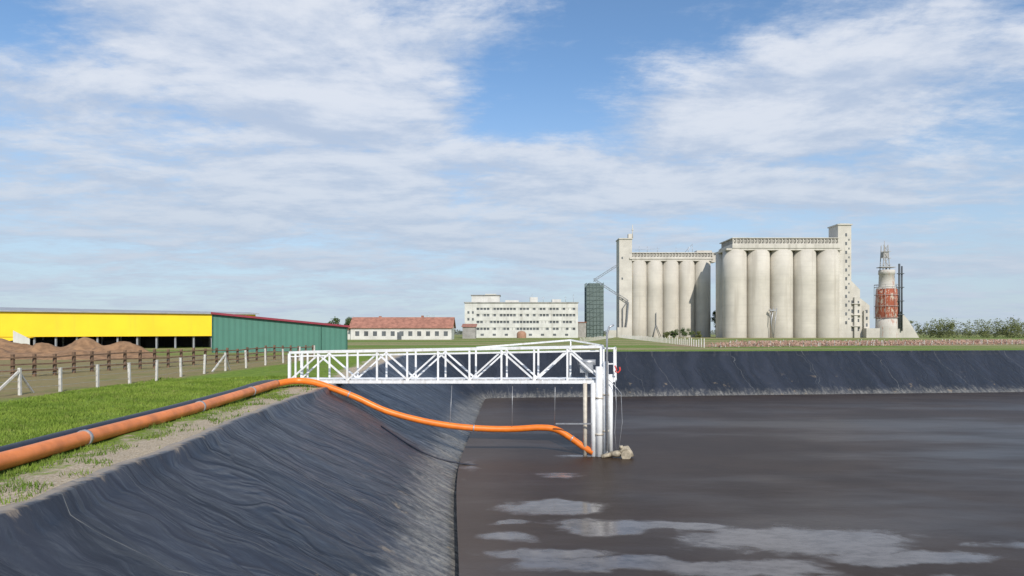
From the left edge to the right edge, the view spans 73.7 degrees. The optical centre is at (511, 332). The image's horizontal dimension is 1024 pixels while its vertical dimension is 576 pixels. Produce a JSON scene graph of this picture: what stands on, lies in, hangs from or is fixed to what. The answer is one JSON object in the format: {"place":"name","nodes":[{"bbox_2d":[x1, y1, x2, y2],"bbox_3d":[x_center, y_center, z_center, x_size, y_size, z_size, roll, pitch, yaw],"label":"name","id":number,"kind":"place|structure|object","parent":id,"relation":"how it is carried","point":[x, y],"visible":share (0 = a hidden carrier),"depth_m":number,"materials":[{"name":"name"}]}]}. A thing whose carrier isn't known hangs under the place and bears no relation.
{"place":"outdoors","nodes":[
{"label":"outdoors","id":0,"kind":"place"},
{"bbox_2d":[0,375,316,504],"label":"grass","id":1,"kind":"structure","parent":0,"point":[38,412],"depth_m":20.91,"materials":[{"name":"green plant"}]},
{"bbox_2d":[0,333,1023,506],"bbox_3d":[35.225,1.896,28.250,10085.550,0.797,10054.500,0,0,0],"label":"ground","id":2,"kind":"structure","parent":0,"point":[276,367],"depth_m":38.38,"materials":[{"name":"green plant"}]},
{"bbox_2d":[0,337,158,359],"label":"soil heap","id":3,"kind":"object","parent":2,"relation":"on","point":[83,345],"visible":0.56,"depth_m":60.28,"materials":[{"name":"brown soil"}]},
{"bbox_2d":[0,307,258,347],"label":"yellow storage hall","id":4,"kind":"structure","parent":2,"relation":"on","point":[60,327],"depth_m":95.38,"materials":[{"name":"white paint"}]},
{"bbox_2d":[13,331,29,343],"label":"door","id":5,"kind":"structure","parent":4,"relation":"in","point":[17,338],"depth_m":89.42,"materials":[{"name":"white paint"}]},
{"bbox_2d":[0,380,273,451],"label":"black hose","id":6,"kind":"object","parent":2,"relation":"on","point":[48,437],"visible":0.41,"depth_m":15.19,"materials":[{"name":"rubber"}]},
{"bbox_2d":[0,345,313,377],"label":"timber rail fence","id":7,"kind":"object","parent":2,"relation":"on","point":[12,364],"visible":0.81,"depth_m":40.07,"materials":[{"name":"brown wood"}]},
{"bbox_2d":[0,345,314,394],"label":"wire fence","id":8,"kind":"object","parent":2,"relation":"on","point":[60,378],"visible":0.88,"depth_m":29.25,"materials":[{"name":"concrete"}]},
{"bbox_2d":[211,312,349,352],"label":"green shed","id":9,"kind":"structure","parent":2,"relation":"on","point":[233,331],"depth_m":77.03,"materials":[{"name":"metal"}]},
{"bbox_2d":[328,316,339,323],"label":"broadleaf tree","id":10,"kind":"object","parent":2,"relation":"on","point":[334,320],"visible":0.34,"depth_m":243.95,"materials":[{"name":"green plant"}]},
{"bbox_2d":[344,316,351,324],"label":"broadleaf tree","id":11,"kind":"object","parent":2,"relation":"on","point":[349,319],"visible":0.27,"depth_m":249.41,"materials":[{"name":"green plant"}]},
{"bbox_2d":[348,316,455,339],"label":"red roofed farmhouse","id":12,"kind":"object","parent":2,"relation":"on","point":[402,328],"visible":0.96,"depth_m":220.00,"materials":[{"name":"white paint"}]},
{"bbox_2d":[355,331,447,339],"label":"windows","id":13,"kind":"structure","parent":12,"relation":"in","point":[401,333],"depth_m":219.92,"materials":[{"name":"grey glass"}]},
{"bbox_2d":[288,324,622,456],"bbox_3d":[-2.573,2.408,27.915,14.046,5.485,1.772,0,0,11],"label":"truss footbridge","id":14,"kind":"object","parent":2,"relation":"on","point":[602,384],"visible":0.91,"depth_m":27.34,"materials":[{"name":"white paint"}]},
{"bbox_2d":[0,350,1023,575],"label":"pond liner","id":15,"kind":"object","parent":2,"relation":"on","point":[322,481],"visible":0.8,"depth_m":16.03,"materials":[{"name":"black plastic"}]},
{"bbox_2d":[381,425,474,464],"bbox_3d":[-3.008,4.152,24.857,4.073,1.354,0.460,0,0,16],"label":"drain hose","id":16,"kind":"object","parent":15,"relation":"on","point":[425,452],"visible":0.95,"depth_m":24.67,"materials":[{"name":"black rubber"}]},
{"bbox_2d":[464,294,578,337],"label":"white office block","id":17,"kind":"structure","parent":2,"relation":"on","point":[491,315],"depth_m":300.00,"materials":[{"name":"paint"}]},
{"bbox_2d":[467,308,574,335],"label":"windows","id":18,"kind":"structure","parent":17,"relation":"in","point":[477,308],"depth_m":300.38,"materials":[{"name":"grey glass"}]},
{"bbox_2d":[584,282,603,336],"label":"netted scaffold tower","id":19,"kind":"structure","parent":2,"relation":"on","point":[594,306],"depth_m":328.00,"materials":[{"name":"green fabric"}]},
{"bbox_2d":[593,225,715,336],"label":"grain silos","id":20,"kind":"object","parent":2,"relation":"on","point":[658,294],"visible":0.88,"depth_m":330.84,"materials":[{"name":"concrete"}]},
{"bbox_2d":[662,331,670,337],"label":"shrub","id":21,"kind":"object","parent":2,"relation":"on","point":[666,334],"visible":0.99,"depth_m":297.23,"materials":[{"name":"green plant"}]},
{"bbox_2d":[670,329,678,337],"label":"shrub","id":22,"kind":"object","parent":2,"relation":"on","point":[674,333],"visible":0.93,"depth_m":299.86,"materials":[{"name":"green plant"}]},
{"bbox_2d":[679,327,692,336],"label":"shrub","id":23,"kind":"object","parent":2,"relation":"on","point":[682,331],"visible":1,"depth_m":302.70,"materials":[{"name":"green plant"}]},
{"bbox_2d":[693,331,701,337],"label":"shrub","id":24,"kind":"object","parent":2,"relation":"on","point":[699,335],"visible":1,"depth_m":305.28,"materials":[{"name":"green plant"}]},
{"bbox_2d":[711,310,715,328],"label":"poplar tree","id":25,"kind":"object","parent":2,"relation":"on","point":[714,317],"visible":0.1,"depth_m":332.59,"materials":[{"name":"green plant"}]},
{"bbox_2d":[454,329,1022,334],"bbox_3d":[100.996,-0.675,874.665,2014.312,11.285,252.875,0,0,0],"label":"distant treeline","id":26,"kind":"object","parent":2,"relation":"on","point":[458,332],"visible":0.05,"depth_m":837.79,"materials":[{"name":"green plant"}]},
{"bbox_2d":[714,223,869,337],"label":"grain silos","id":27,"kind":"object","parent":2,"relation":"on","point":[787,288],"visible":0.9,"depth_m":301.16,"materials":[{"name":"concrete"}]},
{"bbox_2d":[845,233,849,323],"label":"windows","id":28,"kind":"structure","parent":27,"relation":"in","point":[845,233],"depth_m":302.95,"materials":[{"name":"grey glass"}]},
{"bbox_2d":[851,300,867,330],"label":"annex windows","id":29,"kind":"structure","parent":27,"relation":"in","point":[851,300],"depth_m":303.92,"materials":[{"name":"grey glass"}]},
{"bbox_2d":[580,335,1023,347],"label":"vineyard stakes","id":30,"kind":"object","parent":2,"relation":"on","point":[651,338],"visible":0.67,"depth_m":131.76,"materials":[{"name":"concrete"}]},
{"bbox_2d":[705,339,1023,347],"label":"vine rows","id":31,"kind":"object","parent":2,"relation":"on","point":[823,343],"visible":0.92,"depth_m":120.73,"materials":[{"name":"plant"}]},
{"bbox_2d":[910,315,1023,337],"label":"distant bushes","id":32,"kind":"object","parent":2,"relation":"on","point":[1006,330],"visible":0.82,"depth_m":300.03,"materials":[{"name":"green plant"}]},
{"bbox_2d":[0,0,1023,332],"label":"sky","id":33,"kind":"structure","parent":0,"point":[320,161],"materials":[{"name":"blue"}]},
{"bbox_2d":[517,331,525,337],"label":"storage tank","id":34,"kind":"object","parent":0,"point":[521,334],"visible":0.9,"depth_m":286.45,"materials":[{"name":"metal"}]},
{"bbox_2d":[456,392,1023,575],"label":"slurry pond","id":35,"kind":"structure","parent":0,"point":[909,484],"depth_m":20.83,"materials":[{"name":"brown liquid"}]},
{"bbox_2d":[0,378,592,470],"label":"orange pipeline","id":36,"kind":"object","parent":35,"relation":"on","point":[11,458],"visible":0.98,"depth_m":18.14,"materials":[{"name":"plastic"}]},
{"bbox_2d":[601,445,633,458],"bbox_3d":[4.001,4.538,25.898,1.244,0.537,0.396,0,0,0],"label":"slurry pump","id":37,"kind":"object","parent":35,"relation":"in","point":[624,452],"visible":0.99,"depth_m":25.84,"materials":[{"name":"beige metal"}]},
{"bbox_2d":[862,241,918,337],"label":"rusty kiln tower","id":38,"kind":"structure","parent":0,"point":[891,320],"depth_m":300.03,"materials":[{"name":"white concrete"}]}
]}

